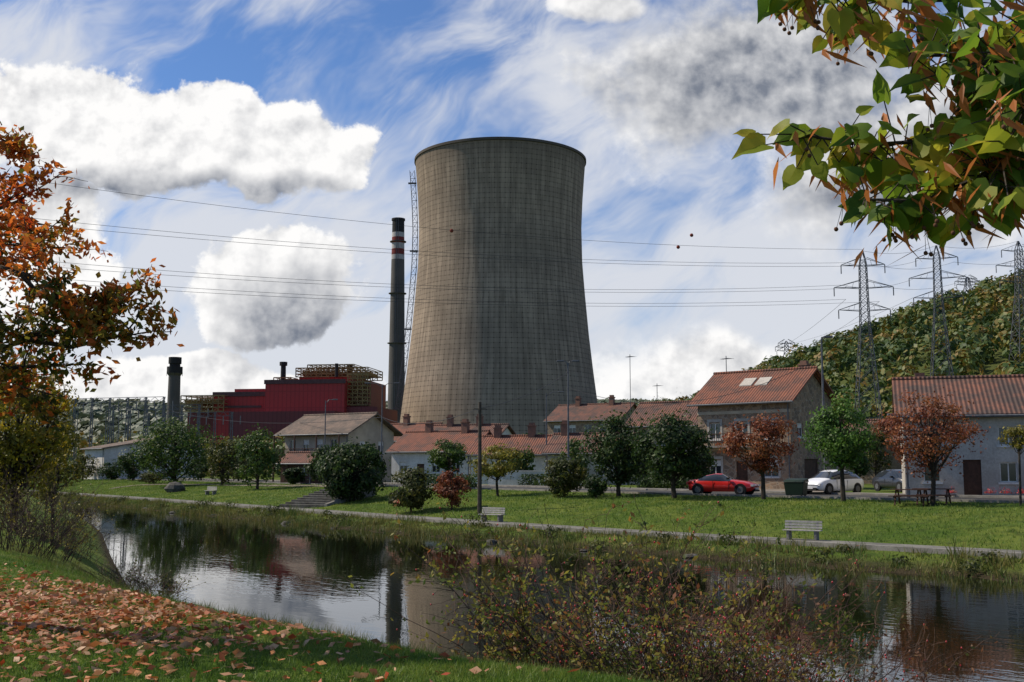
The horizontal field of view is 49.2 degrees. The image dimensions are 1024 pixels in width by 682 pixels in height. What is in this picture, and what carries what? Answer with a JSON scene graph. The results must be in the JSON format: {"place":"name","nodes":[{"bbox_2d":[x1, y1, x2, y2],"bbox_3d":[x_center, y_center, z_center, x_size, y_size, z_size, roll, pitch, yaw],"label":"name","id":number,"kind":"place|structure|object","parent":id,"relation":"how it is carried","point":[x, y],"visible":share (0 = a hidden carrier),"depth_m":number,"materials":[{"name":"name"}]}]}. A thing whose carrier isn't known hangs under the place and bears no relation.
{"place":"outdoors","nodes":[
{"label":"outdoors","id":0,"kind":"place"},
{"bbox_2d":[502,428,511,434],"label":"walls","id":1,"kind":"structure","parent":0,"point":[506,432],"depth_m":137.40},
{"bbox_2d":[433,423,516,434],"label":"roof","id":2,"kind":"structure","parent":1,"relation":"on","point":[491,426],"depth_m":137.99,"materials":[{"name":"tile"}]},
{"bbox_2d":[0,290,1023,681],"bbox_3d":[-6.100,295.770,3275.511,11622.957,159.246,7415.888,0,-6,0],"label":"ground","id":3,"kind":"structure","parent":0,"point":[782,530],"depth_m":47.99,"materials":[{"name":"green plant"}]},
{"bbox_2d":[0,355,81,529],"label":"yellow tree","id":4,"kind":"object","parent":3,"relation":"on","point":[18,444],"visible":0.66,"depth_m":32.94,"materials":[{"name":"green plant"}]},
{"bbox_2d":[0,459,111,563],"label":"bare shrub","id":5,"kind":"object","parent":3,"relation":"on","point":[43,525],"visible":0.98,"depth_m":24.98,"materials":[{"name":"brown plant"}]},
{"bbox_2d":[0,455,116,565],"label":"bare shrub","id":6,"kind":"object","parent":3,"relation":"on","point":[49,521],"visible":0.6,"depth_m":27.56,"materials":[{"name":"brown plant"}]},
{"bbox_2d":[30,416,88,535],"bbox_3d":[-14.745,4.293,36.125,1.956,4.117,2.058,0,-6,0],"label":"yellow tree","id":7,"kind":"object","parent":3,"relation":"on","point":[77,473],"visible":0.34,"depth_m":36.20,"materials":[{"name":"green plant"}]},
{"bbox_2d":[0,466,131,562],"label":"bare shrub","id":8,"kind":"object","parent":3,"relation":"on","point":[65,525],"visible":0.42,"depth_m":32.91,"materials":[{"name":"brown plant"}]},
{"bbox_2d":[68,454,98,479],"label":"garden tree","id":9,"kind":"object","parent":3,"relation":"on","point":[88,460],"visible":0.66,"depth_m":159.64,"materials":[{"name":"green plant"}]},
{"bbox_2d":[0,121,183,439],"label":"autumn tree","id":10,"kind":"object","parent":3,"relation":"on","point":[81,318],"visible":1,"depth_m":11.26,"materials":[{"name":"orange plant"}]},
{"bbox_2d":[97,459,122,479],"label":"garden tree","id":11,"kind":"object","parent":3,"relation":"on","point":[111,472],"visible":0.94,"depth_m":155.19,"materials":[{"name":"green plant"}]},
{"bbox_2d":[72,547,175,592],"bbox_3d":[-6.883,4.210,19.916,1.725,1.068,1.211,0,-6,0],"label":"weed clump","id":12,"kind":"object","parent":3,"relation":"on","point":[118,573],"visible":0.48,"depth_m":19.91,"materials":[{"name":"green plant"}]},
{"bbox_2d":[114,444,151,479],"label":"garden tree","id":13,"kind":"object","parent":3,"relation":"on","point":[129,469],"visible":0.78,"depth_m":147.97,"materials":[{"name":"green plant"}]},
{"bbox_2d":[80,438,205,479],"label":"white warehouse","id":14,"kind":"structure","parent":3,"relation":"on","point":[105,452],"depth_m":161.21,"materials":[{"name":"paint"}]},
{"bbox_2d":[70,396,240,474],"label":"substation gantry","id":15,"kind":"object","parent":3,"relation":"on","point":[147,415],"visible":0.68,"depth_m":187.76,"materials":[{"name":"metal"}]},
{"bbox_2d":[112,554,206,601],"bbox_3d":[-5.847,4.024,18.543,1.588,1.030,1.339,1,-7,-11],"label":"weed clump","id":16,"kind":"object","parent":3,"relation":"on","point":[139,584],"visible":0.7,"depth_m":18.40,"materials":[{"name":"green plant"}]},
{"bbox_2d":[128,415,218,483],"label":"willow tree","id":17,"kind":"object","parent":3,"relation":"on","point":[174,455],"visible":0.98,"depth_m":121.90,"materials":[{"name":"green plant"}]},
{"bbox_2d":[166,357,182,438],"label":"chimney stack","id":18,"kind":"object","parent":3,"relation":"on","point":[174,371],"visible":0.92,"depth_m":418.87,"materials":[{"name":"concrete"}]},
{"bbox_2d":[202,436,240,483],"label":"garden tree","id":19,"kind":"object","parent":3,"relation":"on","point":[225,463],"visible":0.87,"depth_m":117.68,"materials":[{"name":"green plant"}]},
{"bbox_2d":[228,423,287,489],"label":"garden tree","id":20,"kind":"object","parent":3,"relation":"on","point":[263,454],"visible":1,"depth_m":104.28,"materials":[{"name":"green plant"}]},
{"bbox_2d":[213,377,363,444],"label":"boiler hall","id":21,"kind":"structure","parent":3,"relation":"on","point":[295,397],"depth_m":309.21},
{"bbox_2d":[187,380,396,444],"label":"turbine hall","id":22,"kind":"structure","parent":3,"relation":"on","point":[274,422],"depth_m":300.90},
{"bbox_2d":[212,379,345,407],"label":"trim and louvres","id":23,"kind":"structure","parent":22,"relation":"on","point":[295,381],"depth_m":309.86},
{"bbox_2d":[180,364,382,412],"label":"steel frames","id":24,"kind":"structure","parent":22,"relation":"on","point":[207,401],"depth_m":313.42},
{"bbox_2d":[282,467,306,484],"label":"round bush","id":25,"kind":"object","parent":3,"relation":"on","point":[296,475],"visible":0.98,"depth_m":110.69,"materials":[{"name":"green plant"}]},
{"bbox_2d":[276,451,324,482],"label":"garden shed","id":26,"kind":"structure","parent":3,"relation":"on","point":[296,459],"depth_m":116.41,"materials":[{"name":"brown wood"}]},
{"bbox_2d":[0,562,630,681],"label":"fallen leaves","id":27,"kind":"object","parent":3,"relation":"on","point":[124,614],"visible":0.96,"depth_m":11.37,"materials":[{"name":"orange plant"}]},
{"bbox_2d":[303,445,334,483],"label":"garden tree","id":28,"kind":"object","parent":3,"relation":"on","point":[310,468],"visible":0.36,"depth_m":109.32,"materials":[{"name":"green plant"}]},
{"bbox_2d":[279,487,374,507],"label":"stone steps","id":29,"kind":"structure","parent":3,"relation":"on","point":[319,498],"depth_m":80.92,"materials":[{"name":"stone"}]},
{"bbox_2d":[0,551,661,681],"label":"lawn grass","id":30,"kind":"structure","parent":3,"relation":"on","point":[460,662],"depth_m":9.55,"materials":[{"name":"plant"}]},
{"bbox_2d":[322,468,355,499],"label":"round bush","id":31,"kind":"object","parent":3,"relation":"on","point":[334,493],"visible":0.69,"depth_m":79.77,"materials":[{"name":"green plant"}]},
{"bbox_2d":[285,417,393,481],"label":"walls","id":32,"kind":"structure","parent":3,"relation":"on","point":[369,431],"depth_m":132.10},
{"bbox_2d":[274,412,402,435],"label":"roof","id":33,"kind":"structure","parent":32,"relation":"on","point":[301,425],"depth_m":132.59,"materials":[{"name":"brown tile"}]},
{"bbox_2d":[0,396,691,444],"bbox_3d":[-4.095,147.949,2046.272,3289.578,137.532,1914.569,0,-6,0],"label":"distant ridge trees","id":34,"kind":"object","parent":3,"relation":"on","point":[101,418],"visible":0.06,"depth_m":1420.30,"materials":[{"name":"green plant"}]},
{"bbox_2d":[313,436,391,500],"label":"round bush","id":35,"kind":"object","parent":3,"relation":"on","point":[358,456],"visible":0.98,"depth_m":80.09,"materials":[{"name":"green plant"}]},
{"bbox_2d":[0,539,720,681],"bbox_3d":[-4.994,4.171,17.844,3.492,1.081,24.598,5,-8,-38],"label":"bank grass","id":36,"kind":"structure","parent":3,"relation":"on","point":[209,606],"depth_m":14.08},
{"bbox_2d":[387,217,406,422],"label":"smokestack","id":37,"kind":"object","parent":3,"relation":"on","point":[397,325],"visible":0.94,"depth_m":463.61,"materials":[{"name":"concrete"}]},
{"bbox_2d":[385,466,438,512],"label":"round bush","id":38,"kind":"object","parent":3,"relation":"on","point":[412,493],"visible":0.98,"depth_m":68.35,"materials":[{"name":"green plant"}]},
{"bbox_2d":[391,453,470,482],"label":"walls","id":39,"kind":"structure","parent":3,"relation":"on","point":[412,460],"depth_m":118.36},
{"bbox_2d":[386,429,492,451],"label":"roof","id":40,"kind":"structure","parent":39,"relation":"on","point":[413,441],"depth_m":119.58,"materials":[{"name":"tile"}]},
{"bbox_2d":[3,412,885,476],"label":"distant trees","id":41,"kind":"object","parent":3,"relation":"on","point":[278,444],"visible":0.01,"depth_m":201.98,"materials":[{"name":"green plant"}]},
{"bbox_2d":[425,436,468,478],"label":"garden tree","id":42,"kind":"object","parent":3,"relation":"on","point":[454,454],"visible":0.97,"depth_m":86.17,"materials":[{"name":"green plant"}]},
{"bbox_2d":[431,469,471,509],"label":"red shrub","id":43,"kind":"object","parent":3,"relation":"on","point":[457,485],"visible":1,"depth_m":67.83,"materials":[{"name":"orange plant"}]},
{"bbox_2d":[474,402,485,513],"bbox_3d":[-1.867,6.765,64.750,0.700,6.452,0.260,0,-6,0],"label":"utility pole","id":44,"kind":"object","parent":3,"relation":"on","point":[479,497],"visible":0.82,"depth_m":64.67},
{"bbox_2d":[393,137,597,434],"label":"cooling tower","id":45,"kind":"structure","parent":3,"relation":"on","point":[469,351],"depth_m":331.36,"materials":[{"name":"concrete"}]},
{"bbox_2d":[467,443,530,495],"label":"maple tree","id":46,"kind":"object","parent":3,"relation":"on","point":[497,469],"visible":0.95,"depth_m":75.13,"materials":[{"name":"yellow plant"}]},
{"bbox_2d":[471,456,545,483],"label":"walls","id":47,"kind":"structure","parent":3,"relation":"on","point":[539,462],"depth_m":112.28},
{"bbox_2d":[466,434,552,454],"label":"roof","id":48,"kind":"structure","parent":47,"relation":"on","point":[537,443],"depth_m":115.20,"materials":[{"name":"tile"}]},
{"bbox_2d":[24,490,1004,576],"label":"bank bushes","id":49,"kind":"object","parent":3,"relation":"on","point":[965,563],"visible":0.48,"depth_m":49.38,"materials":[{"name":"green plant"}]},
{"bbox_2d":[506,442,535,469],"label":"garden tree","id":50,"kind":"object","parent":3,"relation":"on","point":[529,455],"visible":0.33,"depth_m":105.36,"materials":[{"name":"green plant"}]},
{"bbox_2d":[22,479,1023,549],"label":"slope grass","id":51,"kind":"structure","parent":3,"relation":"on","point":[114,484],"depth_m":60.75,"materials":[{"name":"plant"}]},
{"bbox_2d":[57,493,1023,558],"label":"path kerb","id":52,"kind":"structure","parent":3,"relation":"on","point":[885,547],"depth_m":44.15,"materials":[{"name":"concrete"}]},
{"bbox_2d":[421,473,695,488],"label":"hedge","id":53,"kind":"object","parent":3,"relation":"on","point":[646,483],"visible":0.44,"depth_m":90.27,"materials":[{"name":"green plant"}]},
{"bbox_2d":[540,454,588,497],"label":"round bush","id":54,"kind":"object","parent":3,"relation":"on","point":[559,482],"visible":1,"depth_m":70.23,"materials":[{"name":"green plant"}]},
{"bbox_2d":[558,438,589,475],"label":"garden tree","id":55,"kind":"object","parent":3,"relation":"on","point":[572,445],"visible":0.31,"depth_m":97.14,"materials":[{"name":"green plant"}]},
{"bbox_2d":[548,445,641,484],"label":"walls","id":56,"kind":"structure","parent":3,"relation":"on","point":[591,471],"depth_m":108.46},
{"bbox_2d":[542,432,641,452],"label":"roof","id":57,"kind":"structure","parent":56,"relation":"on","point":[556,442],"depth_m":111.45,"materials":[{"name":"tile"}]},
{"bbox_2d":[583,477,607,498],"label":"round bush","id":58,"kind":"object","parent":3,"relation":"on","point":[595,487],"visible":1,"depth_m":67.97,"materials":[{"name":"green plant"}]},
{"bbox_2d":[327,480,886,681],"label":"rosehip bush","id":59,"kind":"object","parent":3,"relation":"on","point":[508,642],"visible":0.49,"depth_m":12.45,"materials":[{"name":"green plant"}]},
{"bbox_2d":[575,407,655,495],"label":"garden tree","id":60,"kind":"object","parent":3,"relation":"on","point":[615,451],"visible":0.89,"depth_m":68.91,"materials":[{"name":"green plant"}]},
{"bbox_2d":[630,427,697,451],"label":"walls","id":61,"kind":"structure","parent":3,"relation":"on","point":[650,436],"depth_m":113.45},
{"bbox_2d":[625,400,697,425],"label":"roof","id":62,"kind":"structure","parent":61,"relation":"on","point":[642,408],"depth_m":115.28,"materials":[{"name":"tile"}]},
{"bbox_2d":[630,403,717,498],"bbox_3d":[9.403,6.433,64.859,5.126,5.568,5.334,0,-6,0],"label":"garden tree","id":63,"kind":"object","parent":3,"relation":"on","point":[669,458],"visible":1,"depth_m":63.83,"materials":[{"name":"green plant"}]},
{"bbox_2d":[477,551,873,680],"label":"rosehip bush","id":64,"kind":"object","parent":3,"relation":"on","point":[821,631],"visible":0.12,"depth_m":14.62,"materials":[{"name":"brown plant"}]},
{"bbox_2d":[517,552,857,681],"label":"rosehip bush","id":65,"kind":"object","parent":3,"relation":"on","point":[701,671],"visible":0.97,"depth_m":10.44,"materials":[{"name":"green plant"}]},
{"bbox_2d":[481,520,999,681],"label":"rosehip bush","id":66,"kind":"object","parent":3,"relation":"on","point":[628,580],"visible":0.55,"depth_m":11.97,"materials":[{"name":"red plant"}]},
{"bbox_2d":[714,409,800,499],"bbox_3d":[13.694,6.233,61.175,4.750,5.008,4.296,2,-7,-16],"label":"maple tree","id":67,"kind":"object","parent":3,"relation":"on","point":[761,458],"visible":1,"depth_m":60.80,"materials":[{"name":"red plant"}]},
{"bbox_2d":[698,375,833,488],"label":"walls","id":68,"kind":"structure","parent":3,"relation":"on","point":[801,404],"depth_m":88.93,"materials":[{"name":"stone"}]},
{"bbox_2d":[686,400,792,477],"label":"gutter","id":69,"kind":"object","parent":68,"relation":"attached to","point":[787,402],"visible":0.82,"depth_m":87.95,"materials":[{"name":"metal"}]},
{"bbox_2d":[697,409,790,449],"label":"string course","id":70,"kind":"object","parent":68,"relation":"attached to","point":[740,412],"visible":0.68,"depth_m":89.44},
{"bbox_2d":[707,417,780,477],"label":"window surrounds","id":71,"kind":"object","parent":68,"relation":"attached to","point":[721,431],"visible":0.48,"depth_m":90.36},
{"bbox_2d":[687,366,839,405],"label":"roof","id":72,"kind":"structure","parent":68,"relation":"on","point":[789,386],"depth_m":90.74,"materials":[{"name":"tile"}]},
{"bbox_2d":[737,459,816,480],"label":"doors","id":73,"kind":"structure","parent":68,"relation":"attached to","point":[810,465],"depth_m":89.17,"materials":[{"name":"brown wood"}]},
{"bbox_2d":[775,339,797,356],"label":"electricity pylon","id":74,"kind":"object","parent":3,"relation":"on","point":[787,349],"visible":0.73,"depth_m":591.17,"materials":[{"name":"metal"}]},
{"bbox_2d":[1,176,1022,423],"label":"power lines","id":75,"kind":"object","parent":74,"relation":"attached to","point":[497,290],"visible":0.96,"depth_m":260.08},
{"bbox_2d":[635,268,1023,418],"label":"hillside forest","id":76,"kind":"object","parent":3,"relation":"on","point":[986,297],"visible":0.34,"depth_m":440.15,"materials":[{"name":"green plant"}]},
{"bbox_2d":[669,613,994,681],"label":"rosehip bush","id":77,"kind":"object","parent":3,"relation":"on","point":[914,666],"visible":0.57,"depth_m":11.61,"materials":[{"name":"red plant"}]},
{"bbox_2d":[800,388,878,500],"bbox_3d":[17.004,5.339,57.485,4.003,5.948,3.969,-5,-8,36],"label":"linden tree","id":78,"kind":"object","parent":3,"relation":"on","point":[841,452],"visible":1,"depth_m":57.13,"materials":[{"name":"green plant"}]},
{"bbox_2d":[846,449,870,477],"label":"garden tree","id":79,"kind":"object","parent":3,"relation":"on","point":[860,471],"visible":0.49,"depth_m":107.88,"materials":[{"name":"green plant"}]},
{"bbox_2d":[834,251,893,418],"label":"electricity pylon","id":80,"kind":"object","parent":3,"relation":"on","point":[867,306],"visible":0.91,"depth_m":310.82,"materials":[{"name":"metal"}]},
{"bbox_2d":[731,0,1023,268],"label":"foreground linden tree","id":81,"kind":"object","parent":3,"relation":"on","point":[981,131],"visible":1,"depth_m":2.77,"materials":[{"name":"green plant"}]},
{"bbox_2d":[862,418,893,482],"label":"garden tree","id":82,"kind":"object","parent":3,"relation":"on","point":[880,439],"visible":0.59,"depth_m":110.62,"materials":[{"name":"green plant"}]},
{"bbox_2d":[872,469,901,491],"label":"dark car","id":83,"kind":"object","parent":3,"relation":"on","point":[892,478],"visible":0.62,"depth_m":77.66,"materials":[{"name":"grey paint"}]},
{"bbox_2d":[870,387,990,505],"bbox_3d":[19.868,5.053,53.194,5.286,5.683,5.306,0,-6,0],"label":"maple tree","id":84,"kind":"object","parent":3,"relation":"on","point":[927,446],"visible":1,"depth_m":52.76,"materials":[{"name":"red plant"}]},
{"bbox_2d":[909,245,966,375],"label":"electricity pylon","id":85,"kind":"object","parent":3,"relation":"on","point":[942,303],"visible":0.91,"depth_m":332.55,"materials":[{"name":"metal"}]},
{"bbox_2d":[900,417,1023,496],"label":"walls","id":86,"kind":"structure","parent":3,"relation":"on","point":[991,456],"depth_m":62.89,"materials":[{"name":"paint"}]},
{"bbox_2d":[892,374,1023,422],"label":"roof","id":87,"kind":"structure","parent":86,"relation":"on","point":[994,394],"depth_m":65.61,"materials":[{"name":"tile"}]},
{"bbox_2d":[922,426,1018,483],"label":"window frames","id":88,"kind":"structure","parent":86,"relation":"attached to","point":[1000,482],"depth_m":62.50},
{"bbox_2d":[924,428,1015,480],"bbox_3d":[28.667,6.527,64.256,11.347,3.094,3.847,-2,-7,18],"label":"window glass","id":89,"kind":"object","parent":88,"relation":"in","point":[1012,472],"visible":0.44,"depth_m":62.54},
{"bbox_2d":[963,460,981,494],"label":"doors","id":90,"kind":"structure","parent":86,"relation":"attached to","point":[972,477],"depth_m":62.92,"materials":[{"name":"brown wood"}]},
{"bbox_2d":[996,241,1023,361],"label":"electricity pylon","id":91,"kind":"object","parent":3,"relation":"on","point":[1018,267],"visible":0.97,"depth_m":368.66,"materials":[{"name":"metal"}]},
{"bbox_2d":[997,425,1023,505],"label":"garden tree","id":92,"kind":"object","parent":3,"relation":"on","point":[1015,433],"visible":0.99,"depth_m":50.73,"materials":[{"name":"green plant"}]},
{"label":"walls","id":93,"kind":"object","parent":3,"relation":"on","visible":0},
{"bbox_2d":[390,422,442,440],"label":"roof","id":94,"kind":"structure","parent":93,"relation":"on","point":[400,427],"depth_m":142.11,"materials":[{"name":"tile"}]},
{"bbox_2d":[0,0,1023,402],"label":"sky","id":95,"kind":"structure","parent":0,"point":[318,108],"materials":[{"name":"blue"}]},
{"bbox_2d":[29,490,1020,552],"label":"riverside path","id":96,"kind":"structure","parent":0,"point":[967,548],"depth_m":51.70,"materials":[{"name":"concrete"}]},
{"bbox_2d":[782,520,822,540],"bbox_3d":[11.524,7.505,44.325,1.482,0.748,0.476,-4,-7,30],"label":"park bench","id":97,"kind":"object","parent":96,"relation":"on","point":[804,524],"visible":1,"depth_m":44.40,"materials":[{"name":"wood"}]},
{"bbox_2d":[488,470,581,485],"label":"garden wall","id":98,"kind":"structure","parent":0,"point":[513,481],"depth_m":101.94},
{"bbox_2d":[58,502,1023,681],"bbox_3d":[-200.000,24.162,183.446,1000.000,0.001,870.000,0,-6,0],"label":"river water","id":99,"kind":"structure","parent":0,"point":[272,568],"depth_m":31.20,"materials":[{"name":"black liquid"}]},
{"bbox_2d":[27,490,1023,583],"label":"river reeds","id":100,"kind":"object","parent":99,"relation":"in","point":[294,513],"visible":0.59,"depth_m":48.26,"materials":[{"name":"plant"}]},
{"bbox_2d":[548,406,634,433],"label":"walls","id":101,"kind":"structure","parent":0,"point":[579,426],"depth_m":162.28,"materials":[{"name":"stone"}]},
{"bbox_2d":[544,402,636,420],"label":"roof","id":102,"kind":"structure","parent":101,"relation":"on","point":[590,411],"depth_m":164.04,"materials":[{"name":"tile"}]},
{"bbox_2d":[164,478,1023,498],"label":"pavement","id":103,"kind":"structure","parent":0,"point":[893,494],"depth_m":71.84,"materials":[{"name":"concrete"}]},
{"bbox_2d":[164,479,1023,500],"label":"road","id":104,"kind":"structure","parent":0,"point":[721,492],"depth_m":71.42,"materials":[{"name":"asphalt"}]},
{"bbox_2d":[80,478,1023,502],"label":"street kerb","id":105,"kind":"structure","parent":104,"relation":"on","point":[904,499],"depth_m":64.06,"materials":[{"name":"concrete"}]},
{"bbox_2d":[557,360,578,476],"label":"street lamp","id":106,"kind":"object","parent":104,"relation":"on","point":[568,405],"visible":0.9,"depth_m":83.95,"materials":[{"name":"metal"}]},
{"bbox_2d":[686,473,759,494],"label":"red sports car","id":107,"kind":"object","parent":104,"relation":"on","point":[711,483],"visible":0.88,"depth_m":67.21,"materials":[{"name":"red paint"}]},
{"bbox_2d":[783,478,808,495],"bbox_3d":[15.982,8.258,62.889,1.194,1.052,0.848,-5,-8,35],"label":"waste container","id":108,"kind":"object","parent":104,"relation":"on","point":[795,486],"visible":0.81,"depth_m":62.62,"materials":[{"name":"plastic"}]},
{"bbox_2d":[807,470,863,494],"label":"white car","id":109,"kind":"object","parent":104,"relation":"on","point":[824,481],"visible":0.77,"depth_m":69.41,"materials":[{"name":"white paint"}]},
{"bbox_2d":[711,423,800,475],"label":"window glass","id":110,"kind":"object","parent":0,"point":[718,468],"visible":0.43,"depth_m":90.82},
{"bbox_2d":[837,442,901,483],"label":"walls","id":111,"kind":"structure","parent":0,"point":[895,465],"depth_m":113.48,"materials":[{"name":"stone"}]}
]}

